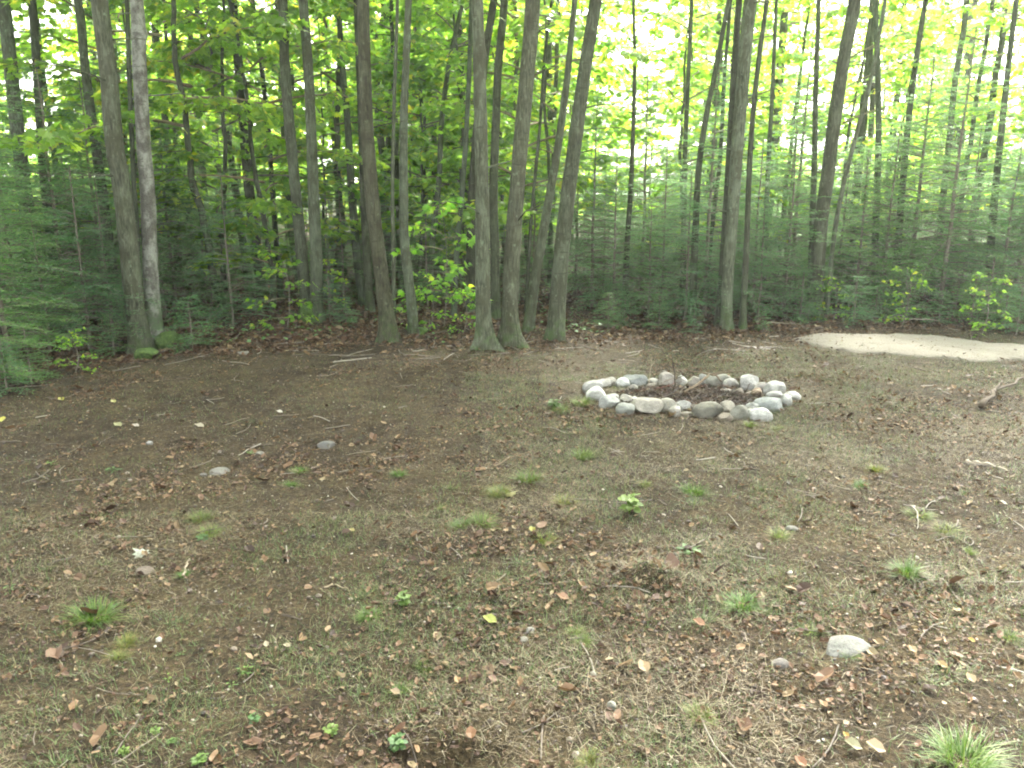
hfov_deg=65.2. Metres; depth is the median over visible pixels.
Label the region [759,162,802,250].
young fir
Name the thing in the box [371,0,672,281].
young maple
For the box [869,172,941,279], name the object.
young fir
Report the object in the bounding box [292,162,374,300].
young fir
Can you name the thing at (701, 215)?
young fir
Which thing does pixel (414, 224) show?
young fir
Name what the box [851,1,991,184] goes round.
forest tree
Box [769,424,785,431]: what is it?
grass tuft
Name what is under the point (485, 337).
tree
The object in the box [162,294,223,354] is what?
fir seedling
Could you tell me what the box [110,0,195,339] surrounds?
tree
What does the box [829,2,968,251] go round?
forest tree
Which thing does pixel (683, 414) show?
stone
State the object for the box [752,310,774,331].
fir seedling
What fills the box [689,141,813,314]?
young fir
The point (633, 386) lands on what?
stone
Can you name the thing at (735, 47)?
tree
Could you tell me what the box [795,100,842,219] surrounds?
young fir
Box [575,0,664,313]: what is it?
tree
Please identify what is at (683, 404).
stone
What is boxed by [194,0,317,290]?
tree
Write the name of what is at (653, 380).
stone
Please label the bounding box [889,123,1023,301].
young fir
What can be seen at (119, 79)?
forest tree
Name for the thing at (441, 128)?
tree
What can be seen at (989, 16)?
young maple
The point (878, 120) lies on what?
tree
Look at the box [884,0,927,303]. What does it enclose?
tree
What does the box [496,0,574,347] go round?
tree
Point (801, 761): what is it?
fallen leaf
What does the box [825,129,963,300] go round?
young fir
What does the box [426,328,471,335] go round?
branch
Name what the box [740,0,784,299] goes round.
tree
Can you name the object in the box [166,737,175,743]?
weed
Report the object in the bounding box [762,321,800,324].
branch
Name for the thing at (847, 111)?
young maple
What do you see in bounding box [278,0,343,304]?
tree
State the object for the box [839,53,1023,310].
young fir
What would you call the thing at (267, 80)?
young maple
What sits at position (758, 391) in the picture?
stone
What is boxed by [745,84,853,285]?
young fir
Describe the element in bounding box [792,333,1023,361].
gravel path
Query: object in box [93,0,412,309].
young maple
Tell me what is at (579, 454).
grass tuft
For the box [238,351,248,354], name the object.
stone
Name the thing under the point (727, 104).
young maple
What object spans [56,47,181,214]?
young maple
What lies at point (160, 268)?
young fir
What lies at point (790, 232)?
young fir
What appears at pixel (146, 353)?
mossy stone
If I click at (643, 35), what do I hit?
sky
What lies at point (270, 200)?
young fir
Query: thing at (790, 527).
stone
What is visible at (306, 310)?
mossy stone
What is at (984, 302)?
sapling
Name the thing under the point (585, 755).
grass tuft
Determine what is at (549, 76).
forest tree
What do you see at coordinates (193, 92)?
forest tree
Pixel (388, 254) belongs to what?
young fir
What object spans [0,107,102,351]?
young fir
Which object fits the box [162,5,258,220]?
forest tree
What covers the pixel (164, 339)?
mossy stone
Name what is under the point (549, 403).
weed
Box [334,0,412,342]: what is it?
tree
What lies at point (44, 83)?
tree
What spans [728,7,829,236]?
forest tree
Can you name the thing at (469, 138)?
young maple
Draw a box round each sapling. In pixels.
[53,327,99,373]
[245,247,319,330]
[307,171,361,270]
[322,257,349,315]
[391,196,491,326]
[400,269,448,330]
[445,286,475,333]
[811,274,856,321]
[878,266,932,325]
[959,272,1013,337]
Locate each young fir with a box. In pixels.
[0,39,118,312]
[0,65,179,331]
[0,84,93,316]
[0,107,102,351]
[0,125,87,295]
[0,125,107,363]
[0,128,93,278]
[0,136,105,312]
[0,202,22,276]
[0,205,112,351]
[0,255,68,382]
[1,141,141,313]
[4,87,174,298]
[6,166,167,349]
[8,78,201,316]
[18,0,219,287]
[32,174,177,345]
[42,161,119,272]
[74,88,243,318]
[102,122,253,305]
[119,138,199,280]
[156,125,236,293]
[157,152,261,302]
[168,122,281,290]
[177,172,294,327]
[182,130,270,266]
[183,178,220,270]
[203,184,274,281]
[217,211,274,273]
[230,187,291,270]
[245,179,288,239]
[254,169,284,246]
[258,196,288,244]
[271,192,309,268]
[275,190,343,277]
[277,157,374,300]
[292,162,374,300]
[307,157,351,258]
[321,192,352,254]
[329,177,395,267]
[346,197,425,292]
[390,202,465,306]
[409,175,420,256]
[409,192,451,254]
[412,171,453,259]
[412,216,453,274]
[490,218,531,289]
[499,155,599,277]
[499,157,582,299]
[521,143,634,297]
[521,168,554,254]
[541,94,659,307]
[546,141,630,273]
[567,160,647,298]
[568,64,703,300]
[569,152,676,314]
[569,165,640,279]
[572,189,603,256]
[583,220,623,275]
[592,142,720,318]
[594,99,706,262]
[594,190,647,240]
[600,178,659,261]
[600,203,687,317]
[606,179,668,270]
[609,144,647,227]
[627,61,792,315]
[631,159,689,274]
[639,170,747,325]
[644,141,718,271]
[644,232,689,289]
[651,150,692,239]
[656,111,785,301]
[666,128,721,238]
[666,167,752,294]
[687,160,768,281]
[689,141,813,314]
[690,128,779,259]
[718,33,883,302]
[733,128,858,313]
[733,202,811,320]
[736,210,759,274]
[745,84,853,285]
[754,129,830,236]
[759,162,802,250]
[768,182,837,275]
[772,184,809,267]
[781,146,923,309]
[783,136,909,302]
[784,184,868,288]
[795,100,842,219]
[807,134,971,319]
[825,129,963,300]
[829,135,884,229]
[829,149,881,273]
[835,114,909,272]
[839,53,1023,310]
[840,172,883,259]
[847,23,1023,311]
[859,95,1011,296]
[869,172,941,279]
[887,200,930,266]
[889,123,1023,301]
[918,137,969,240]
[927,133,1023,317]
[934,106,1023,291]
[947,146,1023,298]
[958,150,1013,249]
[962,195,986,262]
[964,156,1023,302]
[970,176,1023,284]
[980,157,1023,256]
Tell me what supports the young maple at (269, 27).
on the ground at (312, 699)
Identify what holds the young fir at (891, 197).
on the ground at (312, 699)
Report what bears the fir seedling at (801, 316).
on the ground at (312, 699)
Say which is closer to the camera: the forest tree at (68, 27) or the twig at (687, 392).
the twig at (687, 392)
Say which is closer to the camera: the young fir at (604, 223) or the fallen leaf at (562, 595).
the fallen leaf at (562, 595)
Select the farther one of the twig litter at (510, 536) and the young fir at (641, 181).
the young fir at (641, 181)
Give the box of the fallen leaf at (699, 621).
[693,617,704,624]
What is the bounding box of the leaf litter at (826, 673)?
[0,273,1023,767]
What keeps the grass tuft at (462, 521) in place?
on the ground at (312, 699)
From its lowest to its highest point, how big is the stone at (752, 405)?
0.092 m
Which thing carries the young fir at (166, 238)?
on the ground at (312, 699)
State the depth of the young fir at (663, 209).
14.17 m
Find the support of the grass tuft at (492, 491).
on the ground at (312, 699)
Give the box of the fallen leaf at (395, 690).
[390,687,399,693]
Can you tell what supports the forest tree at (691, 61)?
on the ground at (312, 699)
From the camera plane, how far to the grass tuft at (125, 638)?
2.83 m
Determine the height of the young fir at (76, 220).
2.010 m
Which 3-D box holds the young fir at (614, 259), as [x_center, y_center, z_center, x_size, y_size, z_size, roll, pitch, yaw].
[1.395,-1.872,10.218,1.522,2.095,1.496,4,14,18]
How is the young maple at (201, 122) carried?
on the ground at (312, 699)
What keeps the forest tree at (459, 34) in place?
on the ground at (312, 699)
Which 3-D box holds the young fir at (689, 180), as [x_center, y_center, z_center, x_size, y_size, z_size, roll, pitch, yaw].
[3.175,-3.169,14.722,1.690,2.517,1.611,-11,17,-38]
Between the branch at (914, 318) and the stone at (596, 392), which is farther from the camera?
the branch at (914, 318)
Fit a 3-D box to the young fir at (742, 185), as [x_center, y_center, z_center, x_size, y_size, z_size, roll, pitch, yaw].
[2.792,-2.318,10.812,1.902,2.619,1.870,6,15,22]
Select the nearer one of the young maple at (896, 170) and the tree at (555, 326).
the tree at (555, 326)
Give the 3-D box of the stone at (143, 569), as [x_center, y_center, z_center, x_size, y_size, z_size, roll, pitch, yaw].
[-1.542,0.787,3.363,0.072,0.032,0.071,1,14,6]
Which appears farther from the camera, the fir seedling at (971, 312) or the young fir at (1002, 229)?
the young fir at (1002, 229)
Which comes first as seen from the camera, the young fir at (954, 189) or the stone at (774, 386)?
the stone at (774, 386)
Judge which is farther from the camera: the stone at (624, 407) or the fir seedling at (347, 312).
the fir seedling at (347, 312)
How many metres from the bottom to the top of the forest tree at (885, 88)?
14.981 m
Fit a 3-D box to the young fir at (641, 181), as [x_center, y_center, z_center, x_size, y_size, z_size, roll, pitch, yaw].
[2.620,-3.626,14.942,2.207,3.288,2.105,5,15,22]
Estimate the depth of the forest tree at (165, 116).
12.55 m
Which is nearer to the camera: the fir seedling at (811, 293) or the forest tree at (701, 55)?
the fir seedling at (811, 293)
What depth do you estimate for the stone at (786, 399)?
5.93 m
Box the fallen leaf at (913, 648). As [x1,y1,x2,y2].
[909,645,917,651]
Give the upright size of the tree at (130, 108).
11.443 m
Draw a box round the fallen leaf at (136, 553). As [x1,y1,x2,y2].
[133,548,149,557]
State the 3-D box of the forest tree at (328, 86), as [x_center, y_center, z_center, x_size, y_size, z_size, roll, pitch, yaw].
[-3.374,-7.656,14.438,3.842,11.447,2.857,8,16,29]
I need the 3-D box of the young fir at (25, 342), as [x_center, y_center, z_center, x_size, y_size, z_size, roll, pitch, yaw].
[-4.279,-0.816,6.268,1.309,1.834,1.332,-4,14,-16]
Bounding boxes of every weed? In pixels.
[118,745,129,754]
[150,726,160,734]
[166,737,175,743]
[190,753,208,765]
[196,534,208,541]
[236,665,252,674]
[248,712,260,724]
[322,723,337,736]
[388,732,407,751]
[395,590,411,605]
[547,399,560,406]
[618,493,643,512]
[676,543,701,554]
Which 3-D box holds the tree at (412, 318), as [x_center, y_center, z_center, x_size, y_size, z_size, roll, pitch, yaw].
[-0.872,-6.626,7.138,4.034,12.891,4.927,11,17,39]
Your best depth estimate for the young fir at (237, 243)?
15.01 m
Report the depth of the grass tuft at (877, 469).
4.58 m
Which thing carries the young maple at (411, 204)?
on the ground at (312, 699)
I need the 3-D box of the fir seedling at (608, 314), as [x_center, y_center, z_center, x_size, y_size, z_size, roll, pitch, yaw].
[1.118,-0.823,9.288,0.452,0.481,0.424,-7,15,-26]
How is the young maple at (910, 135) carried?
on the ground at (312, 699)
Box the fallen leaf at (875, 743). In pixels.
[866,738,885,751]
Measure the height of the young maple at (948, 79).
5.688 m
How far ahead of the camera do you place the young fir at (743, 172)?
15.62 m
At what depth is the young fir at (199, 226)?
13.71 m
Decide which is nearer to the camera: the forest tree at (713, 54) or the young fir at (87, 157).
the young fir at (87, 157)
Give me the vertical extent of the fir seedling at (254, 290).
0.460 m
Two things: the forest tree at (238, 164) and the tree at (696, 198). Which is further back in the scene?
the forest tree at (238, 164)
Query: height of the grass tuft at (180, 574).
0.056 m
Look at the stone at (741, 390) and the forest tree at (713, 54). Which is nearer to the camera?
the stone at (741, 390)
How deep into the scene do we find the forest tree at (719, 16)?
15.82 m
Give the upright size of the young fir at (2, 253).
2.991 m
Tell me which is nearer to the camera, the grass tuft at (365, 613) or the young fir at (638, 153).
the grass tuft at (365, 613)
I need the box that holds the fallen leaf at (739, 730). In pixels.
[736,726,745,734]
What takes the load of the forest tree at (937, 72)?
on the ground at (312, 699)
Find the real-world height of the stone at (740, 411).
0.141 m
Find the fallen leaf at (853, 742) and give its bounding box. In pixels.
[845,736,861,749]
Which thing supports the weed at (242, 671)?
on the ground at (312, 699)
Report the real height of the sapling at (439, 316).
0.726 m
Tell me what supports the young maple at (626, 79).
on the ground at (312, 699)
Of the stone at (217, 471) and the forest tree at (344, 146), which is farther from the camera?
the forest tree at (344, 146)
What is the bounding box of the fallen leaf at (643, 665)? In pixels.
[638,659,650,671]
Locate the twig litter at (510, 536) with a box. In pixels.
[0,296,1023,767]
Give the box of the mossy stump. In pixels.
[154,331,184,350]
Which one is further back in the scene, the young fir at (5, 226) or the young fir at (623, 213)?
the young fir at (623, 213)
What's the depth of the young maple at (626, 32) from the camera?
15.69 m
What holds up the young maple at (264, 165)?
on the ground at (312, 699)
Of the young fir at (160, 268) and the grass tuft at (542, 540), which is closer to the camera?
the grass tuft at (542, 540)
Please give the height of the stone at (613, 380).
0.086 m
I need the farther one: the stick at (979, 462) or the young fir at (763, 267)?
the young fir at (763, 267)
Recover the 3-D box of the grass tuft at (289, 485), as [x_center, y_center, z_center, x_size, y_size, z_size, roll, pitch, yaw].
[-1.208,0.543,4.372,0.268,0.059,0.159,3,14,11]
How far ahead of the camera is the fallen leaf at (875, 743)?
2.26 m
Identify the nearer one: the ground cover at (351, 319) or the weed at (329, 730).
the weed at (329, 730)
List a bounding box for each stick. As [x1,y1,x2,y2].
[182,558,189,576]
[324,583,347,588]
[665,364,749,393]
[964,459,1007,470]
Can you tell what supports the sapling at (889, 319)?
on the ground at (312, 699)
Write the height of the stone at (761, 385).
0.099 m
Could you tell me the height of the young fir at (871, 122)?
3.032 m
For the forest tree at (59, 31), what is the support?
on the ground at (312, 699)
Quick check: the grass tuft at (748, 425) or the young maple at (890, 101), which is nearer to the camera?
the grass tuft at (748, 425)
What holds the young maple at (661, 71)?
on the ground at (312, 699)
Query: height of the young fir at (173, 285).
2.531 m
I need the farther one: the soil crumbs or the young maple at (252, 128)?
the young maple at (252, 128)
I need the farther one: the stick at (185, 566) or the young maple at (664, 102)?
the young maple at (664, 102)
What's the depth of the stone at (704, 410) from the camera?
5.62 m
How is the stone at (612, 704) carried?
on the ground at (312, 699)
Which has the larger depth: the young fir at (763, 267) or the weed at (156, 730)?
the young fir at (763, 267)
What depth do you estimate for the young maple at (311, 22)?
21.29 m
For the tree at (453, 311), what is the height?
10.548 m
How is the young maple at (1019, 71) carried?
on the ground at (312, 699)
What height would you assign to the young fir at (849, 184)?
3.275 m
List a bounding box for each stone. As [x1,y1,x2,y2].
[133,347,161,359]
[135,566,153,575]
[209,467,229,474]
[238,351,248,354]
[297,305,314,321]
[317,441,335,448]
[419,327,427,335]
[520,636,527,642]
[526,627,534,633]
[582,380,602,392]
[586,386,605,400]
[598,379,610,387]
[599,394,619,408]
[606,377,615,385]
[607,701,615,709]
[615,377,629,387]
[615,402,634,414]
[619,394,632,402]
[623,374,647,385]
[628,384,638,389]
[631,397,663,413]
[647,383,657,387]
[648,378,658,383]
[658,372,675,385]
[661,398,676,411]
[669,405,680,416]
[676,375,687,385]
[676,400,690,410]
[681,411,692,416]
[687,376,699,385]
[691,401,723,418]
[699,374,706,384]
[705,374,730,386]
[718,413,733,421]
[720,400,734,412]
[722,378,739,387]
[730,405,747,419]
[732,388,743,395]
[740,374,758,389]
[745,402,758,408]
[749,407,772,421]
[751,387,761,395]
[753,397,782,411]
[754,382,766,392]
[763,381,785,393]
[765,391,781,398]
[771,658,788,668]
[781,394,791,405]
[784,391,800,400]
[785,525,797,530]
[826,635,870,657]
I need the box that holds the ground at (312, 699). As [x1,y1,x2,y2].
[0,197,1023,767]
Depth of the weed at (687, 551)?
3.54 m
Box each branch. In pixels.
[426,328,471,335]
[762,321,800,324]
[886,317,937,320]
[978,376,1023,408]
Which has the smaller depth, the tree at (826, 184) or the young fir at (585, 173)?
the tree at (826, 184)
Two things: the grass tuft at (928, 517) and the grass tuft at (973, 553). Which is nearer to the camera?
the grass tuft at (973, 553)
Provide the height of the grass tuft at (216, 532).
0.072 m
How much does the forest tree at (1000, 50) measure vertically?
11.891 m
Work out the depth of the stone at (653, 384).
6.55 m
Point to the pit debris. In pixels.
(734, 400)
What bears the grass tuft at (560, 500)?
on the ground at (312, 699)
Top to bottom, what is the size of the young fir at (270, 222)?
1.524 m
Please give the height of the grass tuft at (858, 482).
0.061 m
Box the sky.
[0,0,1023,194]
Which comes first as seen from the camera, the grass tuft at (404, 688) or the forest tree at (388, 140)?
the grass tuft at (404, 688)
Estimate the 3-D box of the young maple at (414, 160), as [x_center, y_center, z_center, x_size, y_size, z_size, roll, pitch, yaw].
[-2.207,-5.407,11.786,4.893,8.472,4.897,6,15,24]
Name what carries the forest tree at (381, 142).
on the ground at (312, 699)
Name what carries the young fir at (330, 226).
on the ground at (312, 699)
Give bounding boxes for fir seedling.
[0,324,61,383]
[0,341,38,396]
[90,312,135,356]
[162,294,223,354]
[190,275,234,320]
[240,283,267,311]
[304,275,354,321]
[334,297,360,326]
[589,292,622,329]
[606,293,641,326]
[641,295,675,330]
[677,307,705,335]
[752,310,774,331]
[774,270,832,324]
[792,288,826,322]
[830,276,881,328]
[856,284,896,320]
[875,259,941,317]
[922,290,958,325]
[933,274,978,314]
[946,271,999,327]
[951,255,1020,322]
[979,291,1023,331]
[986,284,1023,334]
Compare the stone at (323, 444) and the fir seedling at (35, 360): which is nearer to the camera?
the stone at (323, 444)
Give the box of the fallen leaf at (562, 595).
[557,592,568,598]
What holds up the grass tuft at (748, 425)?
on the ground at (312, 699)
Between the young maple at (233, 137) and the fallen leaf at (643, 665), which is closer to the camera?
the fallen leaf at (643, 665)
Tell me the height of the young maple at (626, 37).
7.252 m
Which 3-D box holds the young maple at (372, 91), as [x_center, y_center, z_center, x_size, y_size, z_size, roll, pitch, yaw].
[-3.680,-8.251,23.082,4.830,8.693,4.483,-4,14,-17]
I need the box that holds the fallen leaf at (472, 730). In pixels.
[466,726,475,737]
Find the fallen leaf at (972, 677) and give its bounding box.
[966,672,976,681]
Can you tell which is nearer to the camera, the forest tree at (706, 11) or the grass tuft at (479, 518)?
the grass tuft at (479, 518)
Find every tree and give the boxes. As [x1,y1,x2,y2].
[0,0,43,320]
[1,0,64,313]
[25,0,90,59]
[28,0,161,353]
[38,19,83,249]
[44,0,125,88]
[47,0,130,234]
[48,0,121,82]
[48,17,126,112]
[64,17,187,138]
[69,25,185,83]
[73,0,125,319]
[74,9,215,286]
[97,11,161,276]
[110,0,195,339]
[114,10,270,218]
[125,0,181,272]
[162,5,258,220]
[168,0,263,193]
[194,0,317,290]
[195,0,276,298]
[234,0,335,273]
[252,0,303,297]
[263,0,385,272]
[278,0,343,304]
[287,0,327,322]
[292,4,416,267]
[296,0,375,311]
[298,0,498,290]
[315,10,394,212]
[317,8,364,307]
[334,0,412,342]
[350,2,397,272]
[369,0,391,276]
[377,0,398,317]
[380,0,419,335]
[395,5,466,269]
[402,1,540,227]
[410,0,507,315]
[411,1,464,295]
[424,0,546,351]
[434,0,510,311]
[449,0,638,285]
[460,0,518,318]
[488,0,611,269]
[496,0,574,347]
[499,0,571,314]
[518,0,577,332]
[542,0,641,342]
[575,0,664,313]
[629,0,697,305]
[647,0,813,216]
[649,0,716,204]
[652,4,701,128]
[662,4,716,127]
[664,0,793,330]
[669,7,766,255]
[670,1,760,217]
[672,1,729,141]
[675,3,764,239]
[677,2,768,212]
[687,0,744,321]
[692,0,761,308]
[696,4,824,243]
[701,1,867,262]
[713,0,786,325]
[725,3,861,282]
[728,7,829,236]
[738,0,768,329]
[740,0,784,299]
[756,21,796,188]
[759,17,791,163]
[799,0,824,298]
[802,0,894,317]
[804,0,945,284]
[818,0,941,261]
[825,0,886,313]
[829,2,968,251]
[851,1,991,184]
[854,7,912,171]
[856,15,927,134]
[861,0,922,296]
[863,0,1009,241]
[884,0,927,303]
[892,0,1008,299]
[892,0,1023,290]
[904,0,1023,249]
[917,0,994,230]
[919,1,959,226]
[962,0,1023,275]
[973,0,1023,307]
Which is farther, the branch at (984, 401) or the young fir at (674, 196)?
the young fir at (674, 196)
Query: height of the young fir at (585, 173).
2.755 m
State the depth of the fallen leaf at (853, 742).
2.25 m
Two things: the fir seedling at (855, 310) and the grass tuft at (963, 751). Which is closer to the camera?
the grass tuft at (963, 751)
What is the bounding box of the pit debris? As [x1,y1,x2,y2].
[616,383,765,411]
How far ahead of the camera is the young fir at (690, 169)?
18.50 m
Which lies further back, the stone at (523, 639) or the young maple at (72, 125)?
the young maple at (72, 125)
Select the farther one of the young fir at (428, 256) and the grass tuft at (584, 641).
the young fir at (428, 256)
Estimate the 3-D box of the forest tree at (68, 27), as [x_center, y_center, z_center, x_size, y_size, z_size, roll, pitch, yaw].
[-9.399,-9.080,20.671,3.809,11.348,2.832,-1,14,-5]
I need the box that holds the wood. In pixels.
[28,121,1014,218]
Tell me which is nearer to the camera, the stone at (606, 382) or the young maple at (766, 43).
the stone at (606, 382)
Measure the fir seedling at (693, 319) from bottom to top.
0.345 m
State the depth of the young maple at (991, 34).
20.94 m
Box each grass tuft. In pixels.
[49,590,137,635]
[99,646,136,664]
[109,629,143,651]
[171,569,199,579]
[181,507,213,524]
[187,524,231,547]
[275,480,303,487]
[290,465,310,476]
[353,602,382,626]
[386,678,416,697]
[389,468,410,478]
[410,654,434,677]
[435,504,449,510]
[445,516,478,529]
[458,508,506,531]
[477,482,519,499]
[505,467,553,487]
[527,531,564,547]
[543,403,574,414]
[543,494,580,508]
[561,446,603,465]
[561,622,589,640]
[565,394,598,408]
[566,631,596,647]
[567,744,608,767]
[636,480,654,488]
[665,478,717,501]
[676,697,728,734]
[712,588,773,626]
[741,420,759,427]
[762,525,795,543]
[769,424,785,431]
[789,620,828,638]
[842,649,864,661]
[848,479,866,490]
[863,463,892,474]
[877,555,938,588]
[890,718,1021,767]
[897,504,938,524]
[919,519,964,537]
[955,544,979,556]
[991,626,1022,644]
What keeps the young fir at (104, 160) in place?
on the ground at (312, 699)
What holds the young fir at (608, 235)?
on the ground at (312, 699)
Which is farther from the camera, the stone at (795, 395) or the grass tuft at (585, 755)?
the stone at (795, 395)
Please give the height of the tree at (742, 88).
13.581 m
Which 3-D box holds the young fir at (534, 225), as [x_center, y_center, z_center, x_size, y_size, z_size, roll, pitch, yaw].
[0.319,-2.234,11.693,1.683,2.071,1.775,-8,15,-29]
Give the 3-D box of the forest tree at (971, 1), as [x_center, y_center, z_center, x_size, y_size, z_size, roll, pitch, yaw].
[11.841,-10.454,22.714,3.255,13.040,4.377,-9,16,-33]
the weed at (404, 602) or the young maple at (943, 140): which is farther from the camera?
the young maple at (943, 140)
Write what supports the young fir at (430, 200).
on the ground at (312, 699)
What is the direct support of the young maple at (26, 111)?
on the ground at (312, 699)
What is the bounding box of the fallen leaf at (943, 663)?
[936,660,946,667]
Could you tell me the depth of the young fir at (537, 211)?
18.37 m
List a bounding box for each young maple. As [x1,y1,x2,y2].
[0,0,130,218]
[0,0,262,245]
[0,0,391,316]
[0,13,57,194]
[0,41,66,137]
[0,55,68,188]
[0,86,38,226]
[1,0,293,290]
[32,13,188,228]
[33,0,359,307]
[49,79,152,186]
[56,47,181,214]
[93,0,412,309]
[112,47,267,236]
[119,7,270,218]
[146,0,329,269]
[151,0,423,285]
[172,33,304,219]
[180,33,280,247]
[197,0,488,294]
[201,0,342,245]
[202,0,356,215]
[206,71,279,215]
[214,6,418,297]
[225,0,357,213]
[300,1,514,285]
[302,16,456,230]
[305,5,470,231]
[314,0,513,280]
[328,4,450,167]
[331,0,575,289]
[345,13,452,200]
[353,6,588,231]
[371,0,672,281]
[375,46,512,235]
[398,51,538,257]
[399,0,565,235]
[408,0,616,271]
[412,0,673,302]
[415,35,511,197]
[423,0,649,282]
[437,4,586,214]
[458,44,546,233]
[469,28,590,242]
[490,0,658,192]
[499,0,668,258]
[508,0,706,261]
[556,53,649,222]
[559,0,637,193]
[600,0,796,288]
[618,58,726,242]
[626,0,859,234]
[635,8,783,195]
[656,15,815,197]
[672,63,762,190]
[679,28,796,195]
[690,0,868,255]
[718,40,811,203]
[742,0,964,262]
[785,0,997,240]
[800,0,1023,262]
[807,91,874,200]
[860,131,944,215]
[861,28,1013,236]
[874,0,1023,189]
[882,103,944,222]
[885,68,1019,232]
[887,0,1023,184]
[887,32,1023,222]
[926,0,1023,217]
[944,0,1023,198]
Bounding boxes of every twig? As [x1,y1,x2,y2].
[493,450,531,467]
[655,355,700,392]
[661,379,713,397]
[910,505,918,528]
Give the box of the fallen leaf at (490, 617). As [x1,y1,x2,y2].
[483,614,496,622]
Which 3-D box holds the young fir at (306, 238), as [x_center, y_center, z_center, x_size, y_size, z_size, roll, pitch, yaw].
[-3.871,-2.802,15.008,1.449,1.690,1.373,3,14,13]
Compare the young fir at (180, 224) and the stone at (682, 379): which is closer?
the stone at (682, 379)
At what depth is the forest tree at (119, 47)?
24.29 m
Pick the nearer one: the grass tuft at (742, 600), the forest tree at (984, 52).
the grass tuft at (742, 600)
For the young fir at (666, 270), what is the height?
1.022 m
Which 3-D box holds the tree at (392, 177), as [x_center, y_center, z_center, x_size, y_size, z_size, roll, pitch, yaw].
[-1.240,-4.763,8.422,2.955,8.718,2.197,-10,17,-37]
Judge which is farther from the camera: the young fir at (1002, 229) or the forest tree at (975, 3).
the forest tree at (975, 3)
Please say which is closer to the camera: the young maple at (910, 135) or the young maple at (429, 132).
the young maple at (429, 132)
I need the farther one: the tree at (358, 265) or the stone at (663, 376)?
the tree at (358, 265)
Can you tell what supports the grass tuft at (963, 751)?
on the ground at (312, 699)
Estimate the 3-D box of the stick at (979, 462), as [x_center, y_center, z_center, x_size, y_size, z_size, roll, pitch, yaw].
[2.757,0.472,4.650,0.226,0.036,0.053,12,18,41]
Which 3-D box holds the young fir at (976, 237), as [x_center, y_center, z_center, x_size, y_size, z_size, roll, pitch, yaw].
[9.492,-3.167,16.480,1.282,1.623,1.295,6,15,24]
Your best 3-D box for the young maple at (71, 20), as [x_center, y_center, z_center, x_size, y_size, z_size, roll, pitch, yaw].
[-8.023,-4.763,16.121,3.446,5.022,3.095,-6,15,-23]
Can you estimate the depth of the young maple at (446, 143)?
14.06 m
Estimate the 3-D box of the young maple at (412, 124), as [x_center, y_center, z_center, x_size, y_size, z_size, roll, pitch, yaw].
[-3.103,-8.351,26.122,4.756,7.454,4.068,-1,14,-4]
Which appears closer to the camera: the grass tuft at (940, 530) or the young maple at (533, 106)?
the grass tuft at (940, 530)
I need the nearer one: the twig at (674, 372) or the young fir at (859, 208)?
the twig at (674, 372)
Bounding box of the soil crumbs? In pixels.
[0,328,1023,767]
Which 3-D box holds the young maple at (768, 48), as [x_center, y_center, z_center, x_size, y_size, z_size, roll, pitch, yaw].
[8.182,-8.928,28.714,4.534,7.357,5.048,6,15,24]
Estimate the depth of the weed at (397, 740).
2.29 m
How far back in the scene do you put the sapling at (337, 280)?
10.08 m
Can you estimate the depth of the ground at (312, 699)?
3.58 m
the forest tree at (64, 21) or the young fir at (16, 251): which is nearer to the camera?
the young fir at (16, 251)
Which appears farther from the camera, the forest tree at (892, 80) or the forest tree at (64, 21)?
the forest tree at (892, 80)
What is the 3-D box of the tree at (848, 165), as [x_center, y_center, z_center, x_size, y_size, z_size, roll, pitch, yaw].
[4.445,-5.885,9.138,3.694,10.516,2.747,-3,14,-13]
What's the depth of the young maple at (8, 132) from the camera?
17.54 m
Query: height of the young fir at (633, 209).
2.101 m
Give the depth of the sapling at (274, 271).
9.09 m
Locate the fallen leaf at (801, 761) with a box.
[795,756,806,765]
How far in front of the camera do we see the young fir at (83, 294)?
7.87 m
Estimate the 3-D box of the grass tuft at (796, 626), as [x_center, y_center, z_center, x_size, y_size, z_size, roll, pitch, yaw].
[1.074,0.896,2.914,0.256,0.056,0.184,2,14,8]
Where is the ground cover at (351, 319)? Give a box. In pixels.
[1,284,1023,368]
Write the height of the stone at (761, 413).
0.130 m
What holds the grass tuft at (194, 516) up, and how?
on the ground at (312, 699)
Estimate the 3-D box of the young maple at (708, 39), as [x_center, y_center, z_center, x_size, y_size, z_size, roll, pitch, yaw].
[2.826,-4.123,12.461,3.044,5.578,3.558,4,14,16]
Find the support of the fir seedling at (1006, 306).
on the ground at (312, 699)
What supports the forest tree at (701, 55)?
on the ground at (312, 699)
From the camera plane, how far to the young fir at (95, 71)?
10.32 m
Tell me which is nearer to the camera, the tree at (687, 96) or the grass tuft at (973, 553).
the grass tuft at (973, 553)
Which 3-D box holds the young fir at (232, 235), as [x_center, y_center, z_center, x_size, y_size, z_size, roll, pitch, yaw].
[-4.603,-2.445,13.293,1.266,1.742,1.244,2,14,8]
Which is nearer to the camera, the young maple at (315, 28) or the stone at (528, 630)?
the stone at (528, 630)
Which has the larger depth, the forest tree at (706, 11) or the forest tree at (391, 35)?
the forest tree at (706, 11)
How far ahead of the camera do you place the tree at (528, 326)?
8.60 m
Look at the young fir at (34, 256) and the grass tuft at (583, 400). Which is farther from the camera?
the young fir at (34, 256)
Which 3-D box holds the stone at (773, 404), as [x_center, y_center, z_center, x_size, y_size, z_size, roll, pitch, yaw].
[1.875,0.156,5.850,0.215,0.122,0.144,-1,14,-2]

